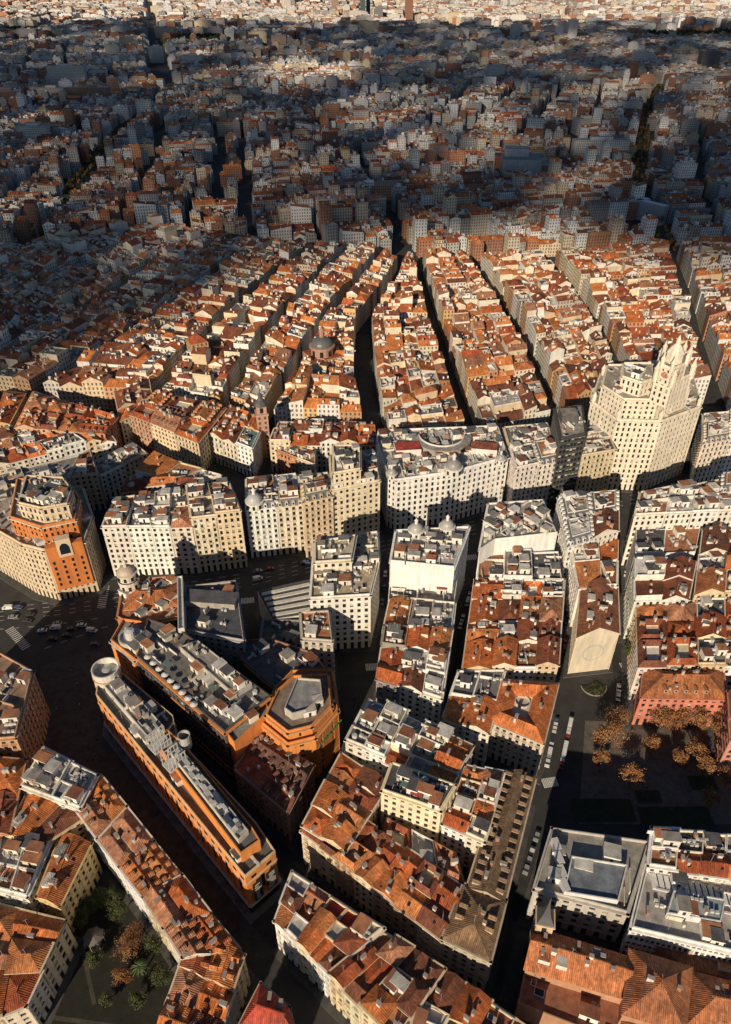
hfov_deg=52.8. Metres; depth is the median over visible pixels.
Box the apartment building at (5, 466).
[0,449,11,472]
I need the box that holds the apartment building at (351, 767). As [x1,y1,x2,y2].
[333,752,361,778]
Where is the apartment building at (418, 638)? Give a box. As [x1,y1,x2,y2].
[404,623,431,651]
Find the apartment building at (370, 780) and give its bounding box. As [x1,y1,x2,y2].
[355,765,383,829]
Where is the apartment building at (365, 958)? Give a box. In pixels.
[351,944,378,975]
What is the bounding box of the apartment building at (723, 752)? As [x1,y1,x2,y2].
[714,717,730,770]
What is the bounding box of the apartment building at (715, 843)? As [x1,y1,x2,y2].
[703,831,726,854]
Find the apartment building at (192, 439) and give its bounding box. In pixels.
[172,417,213,469]
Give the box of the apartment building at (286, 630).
[259,619,301,647]
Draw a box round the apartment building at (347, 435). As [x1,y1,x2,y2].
[339,427,356,443]
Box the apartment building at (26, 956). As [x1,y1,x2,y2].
[4,937,66,995]
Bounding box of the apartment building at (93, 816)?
[73,794,114,869]
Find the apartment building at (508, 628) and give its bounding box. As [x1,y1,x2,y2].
[497,621,516,637]
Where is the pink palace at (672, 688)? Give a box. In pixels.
[632,667,727,725]
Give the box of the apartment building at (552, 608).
[539,596,564,621]
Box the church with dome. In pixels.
[303,327,341,361]
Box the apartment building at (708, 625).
[695,611,726,638]
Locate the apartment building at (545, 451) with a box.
[532,437,556,505]
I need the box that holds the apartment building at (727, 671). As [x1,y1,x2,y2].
[722,640,730,689]
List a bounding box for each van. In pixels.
[2,604,12,609]
[49,624,60,629]
[86,626,97,632]
[253,575,262,580]
[465,597,469,605]
[547,746,552,756]
[561,747,566,756]
[563,740,568,748]
[567,717,573,726]
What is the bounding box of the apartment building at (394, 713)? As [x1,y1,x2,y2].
[379,699,409,726]
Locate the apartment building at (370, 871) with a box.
[351,855,388,917]
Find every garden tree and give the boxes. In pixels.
[72,913,88,931]
[75,895,96,921]
[83,946,104,969]
[84,885,111,913]
[98,884,120,908]
[98,991,113,1008]
[106,898,127,922]
[111,933,141,963]
[111,964,131,987]
[116,920,146,948]
[128,989,147,1011]
[140,932,162,956]
[148,962,172,987]
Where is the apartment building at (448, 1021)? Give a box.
[445,1018,456,1023]
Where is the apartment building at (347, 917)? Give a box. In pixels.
[339,908,359,926]
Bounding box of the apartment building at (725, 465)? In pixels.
[717,438,730,478]
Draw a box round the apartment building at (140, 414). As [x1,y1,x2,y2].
[128,400,160,451]
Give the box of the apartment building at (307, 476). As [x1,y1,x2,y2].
[297,470,329,490]
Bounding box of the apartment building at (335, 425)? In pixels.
[323,422,342,428]
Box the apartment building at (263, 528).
[245,487,280,557]
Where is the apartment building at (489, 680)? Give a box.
[473,669,506,699]
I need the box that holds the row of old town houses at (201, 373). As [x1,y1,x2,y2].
[162,345,240,405]
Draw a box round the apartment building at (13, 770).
[0,756,29,800]
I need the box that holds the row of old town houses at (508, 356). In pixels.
[455,332,534,403]
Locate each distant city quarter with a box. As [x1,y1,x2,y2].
[0,0,730,42]
[0,29,730,90]
[0,68,730,149]
[0,124,730,261]
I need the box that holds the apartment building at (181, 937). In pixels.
[160,917,211,963]
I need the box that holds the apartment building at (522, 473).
[503,441,540,501]
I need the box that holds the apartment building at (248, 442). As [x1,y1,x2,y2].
[234,426,262,476]
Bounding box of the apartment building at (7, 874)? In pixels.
[0,864,19,907]
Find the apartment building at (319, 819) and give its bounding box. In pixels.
[300,806,330,840]
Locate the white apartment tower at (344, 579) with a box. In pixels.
[308,531,380,648]
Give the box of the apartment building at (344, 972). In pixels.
[327,955,362,1016]
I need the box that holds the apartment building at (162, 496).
[153,487,170,506]
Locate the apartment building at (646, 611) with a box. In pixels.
[626,604,665,642]
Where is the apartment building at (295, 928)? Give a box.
[283,911,308,970]
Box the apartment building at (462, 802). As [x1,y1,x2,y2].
[450,791,476,814]
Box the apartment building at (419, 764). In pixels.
[405,755,433,772]
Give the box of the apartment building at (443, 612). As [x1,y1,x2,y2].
[429,600,456,663]
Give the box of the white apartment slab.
[570,136,629,157]
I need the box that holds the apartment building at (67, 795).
[49,780,90,812]
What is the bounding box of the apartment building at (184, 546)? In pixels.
[168,506,199,573]
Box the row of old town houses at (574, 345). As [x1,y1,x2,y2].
[535,322,611,391]
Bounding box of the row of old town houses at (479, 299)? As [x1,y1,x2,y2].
[433,281,501,333]
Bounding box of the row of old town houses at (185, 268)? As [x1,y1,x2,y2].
[136,249,229,287]
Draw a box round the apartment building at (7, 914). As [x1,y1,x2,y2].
[0,903,22,940]
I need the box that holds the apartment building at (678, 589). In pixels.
[661,576,692,604]
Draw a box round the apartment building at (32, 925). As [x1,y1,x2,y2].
[12,909,77,968]
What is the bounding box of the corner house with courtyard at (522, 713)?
[487,679,559,775]
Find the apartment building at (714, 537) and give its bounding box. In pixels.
[693,521,729,560]
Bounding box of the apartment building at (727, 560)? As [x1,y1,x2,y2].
[724,551,730,571]
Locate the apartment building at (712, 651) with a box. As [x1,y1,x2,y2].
[696,636,728,670]
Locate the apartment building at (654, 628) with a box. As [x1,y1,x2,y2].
[627,614,668,671]
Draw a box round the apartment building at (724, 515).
[715,492,730,528]
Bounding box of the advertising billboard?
[252,865,277,901]
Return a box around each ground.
[0,1,730,1023]
[51,878,174,1023]
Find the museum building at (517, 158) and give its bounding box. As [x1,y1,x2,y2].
[500,145,548,174]
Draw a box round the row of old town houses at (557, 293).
[503,276,582,328]
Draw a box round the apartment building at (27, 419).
[14,407,42,431]
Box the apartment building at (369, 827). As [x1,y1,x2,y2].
[355,820,377,841]
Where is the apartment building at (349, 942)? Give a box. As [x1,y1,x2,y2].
[332,926,370,958]
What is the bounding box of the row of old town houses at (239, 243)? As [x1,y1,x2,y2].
[189,232,274,259]
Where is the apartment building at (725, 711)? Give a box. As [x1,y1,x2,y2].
[714,690,730,750]
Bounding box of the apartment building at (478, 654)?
[461,638,494,669]
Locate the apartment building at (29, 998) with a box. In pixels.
[0,970,54,1023]
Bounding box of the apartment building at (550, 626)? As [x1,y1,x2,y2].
[540,618,562,637]
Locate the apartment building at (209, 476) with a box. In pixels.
[189,469,222,482]
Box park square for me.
[578,720,730,823]
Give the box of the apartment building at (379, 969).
[363,957,392,984]
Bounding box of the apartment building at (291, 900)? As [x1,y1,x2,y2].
[278,883,305,913]
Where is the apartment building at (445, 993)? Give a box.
[426,969,464,1014]
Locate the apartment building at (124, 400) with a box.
[115,392,134,424]
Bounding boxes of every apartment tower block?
[0,88,22,98]
[15,122,50,136]
[36,85,65,96]
[65,85,111,96]
[106,75,118,90]
[126,17,142,22]
[148,44,166,62]
[181,53,203,62]
[247,85,259,97]
[271,33,285,47]
[305,74,323,84]
[332,98,352,108]
[391,92,423,100]
[418,60,437,77]
[432,145,455,160]
[440,40,460,48]
[462,96,492,110]
[486,63,505,76]
[510,23,526,36]
[534,82,557,103]
[570,115,592,134]
[631,49,650,60]
[672,48,690,56]
[679,81,710,92]
[697,48,721,67]
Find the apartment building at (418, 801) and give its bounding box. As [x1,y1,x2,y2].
[379,760,457,843]
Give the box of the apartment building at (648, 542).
[625,523,665,589]
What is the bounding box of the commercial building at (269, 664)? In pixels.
[239,637,326,694]
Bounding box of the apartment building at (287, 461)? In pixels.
[275,445,298,474]
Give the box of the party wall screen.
[177,576,185,633]
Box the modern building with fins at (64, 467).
[0,454,81,485]
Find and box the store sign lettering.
[319,719,341,746]
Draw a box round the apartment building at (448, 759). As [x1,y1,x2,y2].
[433,744,467,780]
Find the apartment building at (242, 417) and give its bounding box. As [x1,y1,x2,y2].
[231,406,251,427]
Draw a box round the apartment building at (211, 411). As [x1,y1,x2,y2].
[190,399,227,426]
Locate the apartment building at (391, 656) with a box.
[378,647,403,666]
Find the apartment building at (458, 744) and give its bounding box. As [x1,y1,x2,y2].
[445,735,475,764]
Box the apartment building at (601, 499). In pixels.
[589,489,618,514]
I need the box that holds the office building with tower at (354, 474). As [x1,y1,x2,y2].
[328,443,381,535]
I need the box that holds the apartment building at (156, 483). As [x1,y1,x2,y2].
[144,473,185,493]
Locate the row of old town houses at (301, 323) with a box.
[271,302,319,358]
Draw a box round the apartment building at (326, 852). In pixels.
[315,839,349,888]
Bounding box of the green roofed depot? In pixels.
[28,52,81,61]
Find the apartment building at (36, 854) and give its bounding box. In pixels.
[18,832,53,876]
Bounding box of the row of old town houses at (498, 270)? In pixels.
[480,248,564,301]
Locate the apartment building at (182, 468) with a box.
[166,462,203,476]
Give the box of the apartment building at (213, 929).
[188,913,241,956]
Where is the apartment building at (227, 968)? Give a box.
[204,943,250,1015]
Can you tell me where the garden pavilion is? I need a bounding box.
[83,926,105,951]
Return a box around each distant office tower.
[284,0,290,6]
[332,0,338,6]
[350,9,360,15]
[360,0,364,11]
[366,0,369,13]
[375,5,382,18]
[388,13,399,18]
[405,0,412,19]
[567,18,578,37]
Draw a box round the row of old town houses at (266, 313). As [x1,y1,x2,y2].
[221,294,283,344]
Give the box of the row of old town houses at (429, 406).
[384,384,463,428]
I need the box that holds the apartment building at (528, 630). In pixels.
[516,617,541,642]
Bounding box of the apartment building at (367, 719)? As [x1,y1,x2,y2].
[352,708,378,733]
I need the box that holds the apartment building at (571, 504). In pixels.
[553,490,591,550]
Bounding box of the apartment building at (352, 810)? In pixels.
[335,797,373,835]
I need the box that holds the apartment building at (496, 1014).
[482,1002,517,1023]
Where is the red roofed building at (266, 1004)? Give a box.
[238,981,294,1023]
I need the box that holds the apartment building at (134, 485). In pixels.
[119,474,151,495]
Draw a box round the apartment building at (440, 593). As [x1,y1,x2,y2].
[417,578,457,601]
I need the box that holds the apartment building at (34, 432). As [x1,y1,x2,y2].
[31,430,42,434]
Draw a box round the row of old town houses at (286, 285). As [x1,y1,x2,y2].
[253,264,315,314]
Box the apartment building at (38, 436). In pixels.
[34,431,49,440]
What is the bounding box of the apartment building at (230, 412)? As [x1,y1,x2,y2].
[222,403,236,420]
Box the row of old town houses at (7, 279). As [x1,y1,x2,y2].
[0,271,22,292]
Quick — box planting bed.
[571,776,718,826]
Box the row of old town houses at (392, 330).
[372,308,437,369]
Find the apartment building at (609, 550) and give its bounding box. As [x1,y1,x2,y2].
[599,537,618,560]
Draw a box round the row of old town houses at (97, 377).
[43,341,177,409]
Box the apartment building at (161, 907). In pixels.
[141,885,184,957]
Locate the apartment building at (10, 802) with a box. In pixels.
[0,790,20,838]
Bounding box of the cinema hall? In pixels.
[258,579,309,619]
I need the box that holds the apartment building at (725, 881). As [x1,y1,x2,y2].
[723,856,730,885]
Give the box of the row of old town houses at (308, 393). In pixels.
[274,364,361,426]
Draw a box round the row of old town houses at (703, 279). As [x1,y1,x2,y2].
[689,264,730,313]
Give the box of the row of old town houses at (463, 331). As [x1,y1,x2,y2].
[443,312,515,370]
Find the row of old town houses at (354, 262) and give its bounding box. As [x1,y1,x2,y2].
[325,241,377,286]
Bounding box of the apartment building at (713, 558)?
[693,551,724,583]
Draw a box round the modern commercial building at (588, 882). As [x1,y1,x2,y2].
[526,826,648,942]
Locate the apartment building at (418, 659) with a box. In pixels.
[401,646,428,672]
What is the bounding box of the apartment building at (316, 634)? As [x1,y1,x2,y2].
[299,610,334,671]
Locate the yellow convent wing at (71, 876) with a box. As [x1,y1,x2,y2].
[34,832,102,932]
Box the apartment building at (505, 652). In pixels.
[492,635,518,678]
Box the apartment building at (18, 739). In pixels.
[0,701,40,767]
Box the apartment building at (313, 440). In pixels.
[305,433,322,471]
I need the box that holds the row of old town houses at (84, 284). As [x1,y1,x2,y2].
[31,262,127,305]
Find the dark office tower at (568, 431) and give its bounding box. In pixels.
[547,405,586,510]
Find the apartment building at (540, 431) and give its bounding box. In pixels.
[526,422,550,442]
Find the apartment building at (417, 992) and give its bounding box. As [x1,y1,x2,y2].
[397,977,431,1020]
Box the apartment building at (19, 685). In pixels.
[0,652,50,747]
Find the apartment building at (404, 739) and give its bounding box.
[391,723,417,756]
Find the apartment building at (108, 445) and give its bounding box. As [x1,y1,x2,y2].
[99,434,117,455]
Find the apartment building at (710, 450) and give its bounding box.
[690,418,730,482]
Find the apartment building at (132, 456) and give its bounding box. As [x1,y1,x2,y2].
[112,442,147,478]
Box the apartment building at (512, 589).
[501,578,522,598]
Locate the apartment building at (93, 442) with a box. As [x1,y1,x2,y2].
[77,428,103,459]
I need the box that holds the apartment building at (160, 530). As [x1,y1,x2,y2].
[149,506,178,573]
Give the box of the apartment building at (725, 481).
[719,471,730,492]
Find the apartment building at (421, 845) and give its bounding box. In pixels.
[411,829,436,864]
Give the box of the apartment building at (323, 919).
[310,906,338,933]
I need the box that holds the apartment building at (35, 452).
[22,440,49,465]
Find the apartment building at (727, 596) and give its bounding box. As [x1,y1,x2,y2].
[723,569,730,599]
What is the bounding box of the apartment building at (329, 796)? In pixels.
[310,779,347,817]
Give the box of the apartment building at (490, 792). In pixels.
[477,778,501,806]
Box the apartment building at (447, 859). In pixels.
[432,840,464,882]
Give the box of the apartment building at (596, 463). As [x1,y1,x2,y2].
[574,437,616,492]
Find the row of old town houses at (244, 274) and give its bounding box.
[195,252,275,303]
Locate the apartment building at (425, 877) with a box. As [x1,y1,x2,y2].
[406,858,445,898]
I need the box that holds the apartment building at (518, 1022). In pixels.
[510,1019,524,1023]
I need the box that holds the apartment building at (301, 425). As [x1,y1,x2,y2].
[293,418,311,433]
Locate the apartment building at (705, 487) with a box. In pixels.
[695,479,719,495]
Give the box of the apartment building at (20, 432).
[12,426,31,435]
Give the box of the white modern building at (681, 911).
[619,868,730,961]
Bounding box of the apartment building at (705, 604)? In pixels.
[695,596,725,616]
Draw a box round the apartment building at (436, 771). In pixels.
[428,764,458,783]
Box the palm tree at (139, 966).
[131,959,149,976]
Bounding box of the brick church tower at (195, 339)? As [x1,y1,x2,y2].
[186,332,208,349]
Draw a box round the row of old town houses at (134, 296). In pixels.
[91,275,183,318]
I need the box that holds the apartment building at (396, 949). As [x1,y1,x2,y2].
[375,933,415,968]
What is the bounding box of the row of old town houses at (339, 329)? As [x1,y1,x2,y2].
[313,307,355,349]
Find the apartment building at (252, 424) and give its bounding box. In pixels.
[246,414,263,458]
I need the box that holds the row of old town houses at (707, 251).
[676,234,730,287]
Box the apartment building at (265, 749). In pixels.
[245,733,285,770]
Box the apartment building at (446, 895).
[432,874,460,910]
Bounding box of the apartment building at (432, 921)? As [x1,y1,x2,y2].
[414,898,449,961]
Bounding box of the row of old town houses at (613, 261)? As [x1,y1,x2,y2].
[554,237,676,294]
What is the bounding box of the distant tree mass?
[4,25,730,250]
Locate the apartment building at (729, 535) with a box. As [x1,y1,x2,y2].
[728,529,730,550]
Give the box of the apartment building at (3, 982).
[0,971,8,1023]
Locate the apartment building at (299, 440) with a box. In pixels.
[288,432,309,448]
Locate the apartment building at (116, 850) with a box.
[94,826,132,896]
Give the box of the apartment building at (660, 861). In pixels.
[639,847,678,882]
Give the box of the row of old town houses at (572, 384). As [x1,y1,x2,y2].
[551,357,614,419]
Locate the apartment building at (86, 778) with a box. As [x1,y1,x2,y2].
[61,762,99,795]
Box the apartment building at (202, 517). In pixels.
[187,497,223,572]
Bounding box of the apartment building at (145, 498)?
[132,490,154,507]
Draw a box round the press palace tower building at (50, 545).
[0,475,106,599]
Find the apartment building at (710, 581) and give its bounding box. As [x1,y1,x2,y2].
[690,565,726,601]
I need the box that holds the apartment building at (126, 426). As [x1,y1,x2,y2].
[117,405,135,444]
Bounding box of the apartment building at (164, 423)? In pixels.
[148,406,188,460]
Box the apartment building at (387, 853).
[375,840,404,864]
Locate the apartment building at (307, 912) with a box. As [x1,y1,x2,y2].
[298,902,316,921]
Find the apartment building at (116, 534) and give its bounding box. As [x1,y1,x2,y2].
[100,506,138,575]
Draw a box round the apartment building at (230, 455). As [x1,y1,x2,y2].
[220,422,243,471]
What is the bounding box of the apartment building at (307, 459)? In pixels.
[296,447,316,473]
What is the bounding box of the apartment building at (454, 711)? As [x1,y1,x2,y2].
[440,695,469,738]
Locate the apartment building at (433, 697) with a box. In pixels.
[419,671,446,723]
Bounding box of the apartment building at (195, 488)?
[185,478,210,501]
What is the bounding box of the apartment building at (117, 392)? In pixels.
[113,387,130,397]
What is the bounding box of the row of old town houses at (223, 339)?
[206,322,261,380]
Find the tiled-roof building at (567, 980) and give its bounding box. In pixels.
[514,897,730,1023]
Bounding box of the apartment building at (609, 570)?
[600,559,618,588]
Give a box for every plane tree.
[591,718,629,750]
[592,748,610,765]
[602,703,633,726]
[619,762,647,788]
[643,731,660,751]
[647,705,677,732]
[665,707,692,728]
[671,746,688,768]
[684,735,708,760]
[689,705,711,731]
[695,754,719,776]
[700,785,723,808]
[707,712,720,734]
[718,765,730,787]
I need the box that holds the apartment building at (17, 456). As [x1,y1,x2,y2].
[5,446,30,468]
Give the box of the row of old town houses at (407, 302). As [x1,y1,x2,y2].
[373,280,426,318]
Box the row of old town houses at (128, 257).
[85,236,175,280]
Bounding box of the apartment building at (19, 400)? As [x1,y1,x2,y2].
[0,391,27,414]
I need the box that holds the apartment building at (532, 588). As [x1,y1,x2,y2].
[521,579,542,597]
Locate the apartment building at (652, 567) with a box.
[624,555,667,614]
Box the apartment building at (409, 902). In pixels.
[390,884,427,943]
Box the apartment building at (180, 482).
[167,474,203,489]
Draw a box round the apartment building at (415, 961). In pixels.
[398,948,430,977]
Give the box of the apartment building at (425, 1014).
[411,1001,449,1023]
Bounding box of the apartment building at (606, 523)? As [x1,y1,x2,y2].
[592,508,620,545]
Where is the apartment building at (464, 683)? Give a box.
[449,670,480,698]
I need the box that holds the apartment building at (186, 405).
[165,395,201,416]
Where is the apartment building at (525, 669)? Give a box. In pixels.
[512,642,537,680]
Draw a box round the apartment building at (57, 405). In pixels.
[46,398,70,414]
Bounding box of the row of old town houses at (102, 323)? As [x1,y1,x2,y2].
[36,301,142,345]
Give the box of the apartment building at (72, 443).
[53,432,87,456]
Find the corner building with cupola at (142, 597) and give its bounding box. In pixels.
[115,556,180,627]
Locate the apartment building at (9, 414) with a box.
[0,404,19,426]
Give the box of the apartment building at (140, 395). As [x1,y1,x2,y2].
[133,389,151,402]
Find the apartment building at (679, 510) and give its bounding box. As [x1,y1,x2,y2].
[661,496,693,529]
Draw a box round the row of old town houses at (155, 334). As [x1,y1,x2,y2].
[115,316,207,360]
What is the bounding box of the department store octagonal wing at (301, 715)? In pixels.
[261,669,340,777]
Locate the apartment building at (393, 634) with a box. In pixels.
[380,622,408,650]
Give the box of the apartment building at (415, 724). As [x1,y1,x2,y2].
[404,716,423,734]
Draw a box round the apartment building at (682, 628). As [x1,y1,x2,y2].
[668,621,694,636]
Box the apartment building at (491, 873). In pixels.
[466,768,537,903]
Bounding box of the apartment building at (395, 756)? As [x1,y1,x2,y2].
[381,750,408,777]
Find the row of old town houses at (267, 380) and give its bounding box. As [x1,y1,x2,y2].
[231,358,282,422]
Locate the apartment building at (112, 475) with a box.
[95,453,126,500]
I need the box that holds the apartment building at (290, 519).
[274,484,304,554]
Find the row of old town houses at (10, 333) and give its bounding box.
[0,314,21,351]
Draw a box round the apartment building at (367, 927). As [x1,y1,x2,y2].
[350,912,386,943]
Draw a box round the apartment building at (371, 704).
[363,698,384,717]
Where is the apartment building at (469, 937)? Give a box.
[439,881,507,989]
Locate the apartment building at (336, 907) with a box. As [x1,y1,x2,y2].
[323,894,350,918]
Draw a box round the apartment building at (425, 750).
[410,738,438,764]
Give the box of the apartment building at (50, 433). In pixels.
[46,425,68,436]
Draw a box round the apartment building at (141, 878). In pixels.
[117,853,161,923]
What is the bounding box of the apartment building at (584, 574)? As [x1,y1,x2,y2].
[565,560,599,626]
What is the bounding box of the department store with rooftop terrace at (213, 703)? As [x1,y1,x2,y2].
[109,618,272,780]
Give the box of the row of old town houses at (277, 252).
[243,237,311,272]
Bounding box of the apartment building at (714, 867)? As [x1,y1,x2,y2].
[699,853,729,884]
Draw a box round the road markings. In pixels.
[0,483,672,787]
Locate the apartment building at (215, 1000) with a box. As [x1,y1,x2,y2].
[196,980,240,1023]
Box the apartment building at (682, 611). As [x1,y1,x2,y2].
[666,600,695,620]
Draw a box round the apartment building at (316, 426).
[309,418,325,433]
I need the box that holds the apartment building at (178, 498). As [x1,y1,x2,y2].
[170,487,187,506]
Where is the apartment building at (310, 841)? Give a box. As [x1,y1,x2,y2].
[299,824,323,875]
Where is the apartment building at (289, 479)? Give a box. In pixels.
[273,473,298,487]
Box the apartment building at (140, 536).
[125,506,161,574]
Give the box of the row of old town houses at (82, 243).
[31,224,131,263]
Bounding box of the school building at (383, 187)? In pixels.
[372,180,412,200]
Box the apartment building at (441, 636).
[427,625,453,681]
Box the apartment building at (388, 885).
[371,868,408,930]
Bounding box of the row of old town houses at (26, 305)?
[0,279,81,332]
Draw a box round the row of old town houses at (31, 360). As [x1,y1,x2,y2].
[0,329,100,397]
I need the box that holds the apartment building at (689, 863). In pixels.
[674,852,703,879]
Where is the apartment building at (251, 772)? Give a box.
[232,752,273,818]
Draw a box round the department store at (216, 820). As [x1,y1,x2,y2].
[91,657,281,912]
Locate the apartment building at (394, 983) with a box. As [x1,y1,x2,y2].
[379,967,412,999]
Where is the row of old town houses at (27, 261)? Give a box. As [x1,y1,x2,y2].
[0,240,77,281]
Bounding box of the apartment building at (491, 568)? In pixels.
[477,553,505,579]
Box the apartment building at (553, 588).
[542,578,565,596]
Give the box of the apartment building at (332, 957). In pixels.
[315,946,346,999]
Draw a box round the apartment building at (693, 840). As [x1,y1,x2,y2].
[678,829,708,853]
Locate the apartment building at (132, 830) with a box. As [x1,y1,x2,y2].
[112,807,155,855]
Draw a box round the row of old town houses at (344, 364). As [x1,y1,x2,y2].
[300,340,355,376]
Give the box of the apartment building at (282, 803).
[259,770,302,840]
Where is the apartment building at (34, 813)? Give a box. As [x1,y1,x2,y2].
[5,793,58,839]
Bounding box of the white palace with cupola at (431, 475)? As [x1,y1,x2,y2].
[375,423,509,529]
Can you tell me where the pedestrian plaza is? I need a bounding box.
[40,646,277,958]
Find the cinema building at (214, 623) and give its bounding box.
[184,580,245,673]
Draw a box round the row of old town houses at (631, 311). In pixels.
[598,294,690,341]
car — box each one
[8,614,17,618]
[13,605,23,609]
[22,618,32,622]
[25,612,34,616]
[37,628,47,632]
[47,636,57,640]
[62,632,71,636]
[66,626,76,630]
[76,623,86,626]
[90,641,99,646]
[300,560,308,564]
[460,614,465,621]
[522,862,530,875]
[526,854,532,865]
[529,845,535,855]
[533,829,540,842]
[544,758,550,767]
[550,733,555,741]
[558,761,564,770]
[562,645,566,653]
[563,638,567,645]
[564,617,568,624]
[616,683,620,691]
[616,692,620,701]
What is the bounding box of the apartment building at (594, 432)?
[585,425,608,440]
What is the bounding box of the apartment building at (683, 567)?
[662,556,696,580]
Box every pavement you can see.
[0,531,112,605]
[42,935,83,1023]
[44,707,56,747]
[92,503,109,512]
[97,855,108,881]
[102,723,285,924]
[102,865,126,896]
[109,570,204,578]
[121,893,149,932]
[144,449,213,470]
[144,923,167,952]
[161,950,259,984]
[177,730,236,788]
[196,549,252,575]
[212,458,267,477]
[233,788,317,851]
[238,978,258,1022]
[243,620,249,638]
[247,527,300,560]
[253,612,261,626]
[267,465,328,473]
[271,935,325,1000]
[292,859,393,935]
[297,851,333,885]
[301,552,311,559]
[315,706,345,783]
[319,996,350,1023]
[333,578,383,652]
[334,653,340,690]
[373,666,453,721]
[379,520,383,541]
[380,506,484,533]
[382,598,460,636]
[388,582,469,608]
[449,637,456,666]
[458,612,557,707]
[462,871,468,880]
[462,924,507,996]
[465,804,535,924]
[471,761,490,767]
[474,552,478,578]
[486,713,556,784]
[516,851,612,948]
[563,601,568,630]
[563,623,612,677]
[607,469,684,492]
[611,917,627,952]
[618,596,623,642]
[619,540,625,568]
[619,552,625,593]
[621,630,627,703]
[625,699,707,730]
[685,452,690,479]
[707,726,727,775]
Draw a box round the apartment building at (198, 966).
[177,934,214,980]
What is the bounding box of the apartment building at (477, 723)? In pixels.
[462,694,495,767]
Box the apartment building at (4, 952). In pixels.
[0,940,9,970]
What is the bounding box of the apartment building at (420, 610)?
[406,597,435,628]
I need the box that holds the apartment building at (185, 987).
[167,967,205,1008]
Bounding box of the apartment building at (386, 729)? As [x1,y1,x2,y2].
[372,719,397,741]
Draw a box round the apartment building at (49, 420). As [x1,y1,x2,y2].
[35,411,64,433]
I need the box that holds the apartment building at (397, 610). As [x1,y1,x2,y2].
[381,596,410,633]
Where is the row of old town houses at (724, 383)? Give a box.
[718,358,730,410]
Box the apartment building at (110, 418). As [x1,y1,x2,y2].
[86,405,124,448]
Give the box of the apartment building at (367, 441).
[356,432,375,450]
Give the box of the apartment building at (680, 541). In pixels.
[662,526,699,559]
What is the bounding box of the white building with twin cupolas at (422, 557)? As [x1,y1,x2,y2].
[389,511,470,605]
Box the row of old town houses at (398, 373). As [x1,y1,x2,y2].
[375,349,449,424]
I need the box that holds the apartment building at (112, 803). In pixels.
[91,773,128,823]
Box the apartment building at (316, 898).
[304,884,330,910]
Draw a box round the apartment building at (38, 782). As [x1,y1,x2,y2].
[19,767,59,799]
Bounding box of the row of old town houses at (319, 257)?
[285,240,346,278]
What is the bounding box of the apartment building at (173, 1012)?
[157,997,193,1023]
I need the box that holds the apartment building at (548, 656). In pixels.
[533,635,561,681]
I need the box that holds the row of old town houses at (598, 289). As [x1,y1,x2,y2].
[580,269,682,317]
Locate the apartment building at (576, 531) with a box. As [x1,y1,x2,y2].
[557,515,595,577]
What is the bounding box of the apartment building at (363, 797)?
[346,779,380,829]
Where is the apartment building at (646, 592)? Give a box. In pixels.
[623,579,663,638]
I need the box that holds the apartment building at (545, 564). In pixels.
[532,551,561,582]
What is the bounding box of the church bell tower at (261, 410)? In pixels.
[254,388,270,457]
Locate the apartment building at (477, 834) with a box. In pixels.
[461,814,492,874]
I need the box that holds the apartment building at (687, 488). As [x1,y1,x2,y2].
[668,479,699,498]
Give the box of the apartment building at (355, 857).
[332,837,374,902]
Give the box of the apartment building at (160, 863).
[140,842,181,882]
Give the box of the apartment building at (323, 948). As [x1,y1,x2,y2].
[306,936,334,989]
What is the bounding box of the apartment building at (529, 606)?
[519,596,540,618]
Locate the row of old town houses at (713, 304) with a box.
[696,289,730,340]
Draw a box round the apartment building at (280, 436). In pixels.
[268,427,292,471]
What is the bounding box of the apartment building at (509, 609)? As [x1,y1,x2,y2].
[497,599,520,623]
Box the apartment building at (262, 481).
[245,474,273,490]
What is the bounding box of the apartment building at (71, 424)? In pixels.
[56,416,84,433]
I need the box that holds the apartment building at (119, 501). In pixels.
[110,495,135,507]
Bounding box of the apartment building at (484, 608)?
[468,594,499,623]
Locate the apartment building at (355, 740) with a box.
[343,725,370,765]
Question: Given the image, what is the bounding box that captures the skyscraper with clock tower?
[586,335,702,490]
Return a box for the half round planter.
[581,682,606,696]
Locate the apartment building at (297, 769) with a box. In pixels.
[276,751,315,817]
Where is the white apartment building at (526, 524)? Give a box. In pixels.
[476,499,558,578]
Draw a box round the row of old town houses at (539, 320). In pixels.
[519,301,595,357]
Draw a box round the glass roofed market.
[606,197,669,225]
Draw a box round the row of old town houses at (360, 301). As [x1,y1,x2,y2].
[336,282,376,332]
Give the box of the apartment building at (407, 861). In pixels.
[388,846,421,882]
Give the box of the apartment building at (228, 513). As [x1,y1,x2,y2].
[211,492,247,569]
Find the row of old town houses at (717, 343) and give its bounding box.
[704,312,730,380]
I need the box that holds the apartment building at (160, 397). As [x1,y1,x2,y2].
[145,389,175,406]
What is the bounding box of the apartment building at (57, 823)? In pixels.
[34,806,94,849]
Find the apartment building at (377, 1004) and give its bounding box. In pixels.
[357,983,397,1023]
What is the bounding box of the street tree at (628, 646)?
[624,643,631,654]
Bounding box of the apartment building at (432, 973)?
[417,957,446,997]
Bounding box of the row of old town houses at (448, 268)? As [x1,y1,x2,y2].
[422,246,485,305]
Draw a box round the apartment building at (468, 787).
[455,776,481,798]
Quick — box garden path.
[53,940,112,1023]
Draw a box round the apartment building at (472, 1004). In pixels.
[448,981,493,1023]
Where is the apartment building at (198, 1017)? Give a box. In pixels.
[189,1009,225,1023]
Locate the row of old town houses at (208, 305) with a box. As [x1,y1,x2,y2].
[155,282,239,332]
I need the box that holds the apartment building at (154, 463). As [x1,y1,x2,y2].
[134,451,181,476]
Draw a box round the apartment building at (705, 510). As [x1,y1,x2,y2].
[687,492,720,544]
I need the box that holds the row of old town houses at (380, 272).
[360,248,396,302]

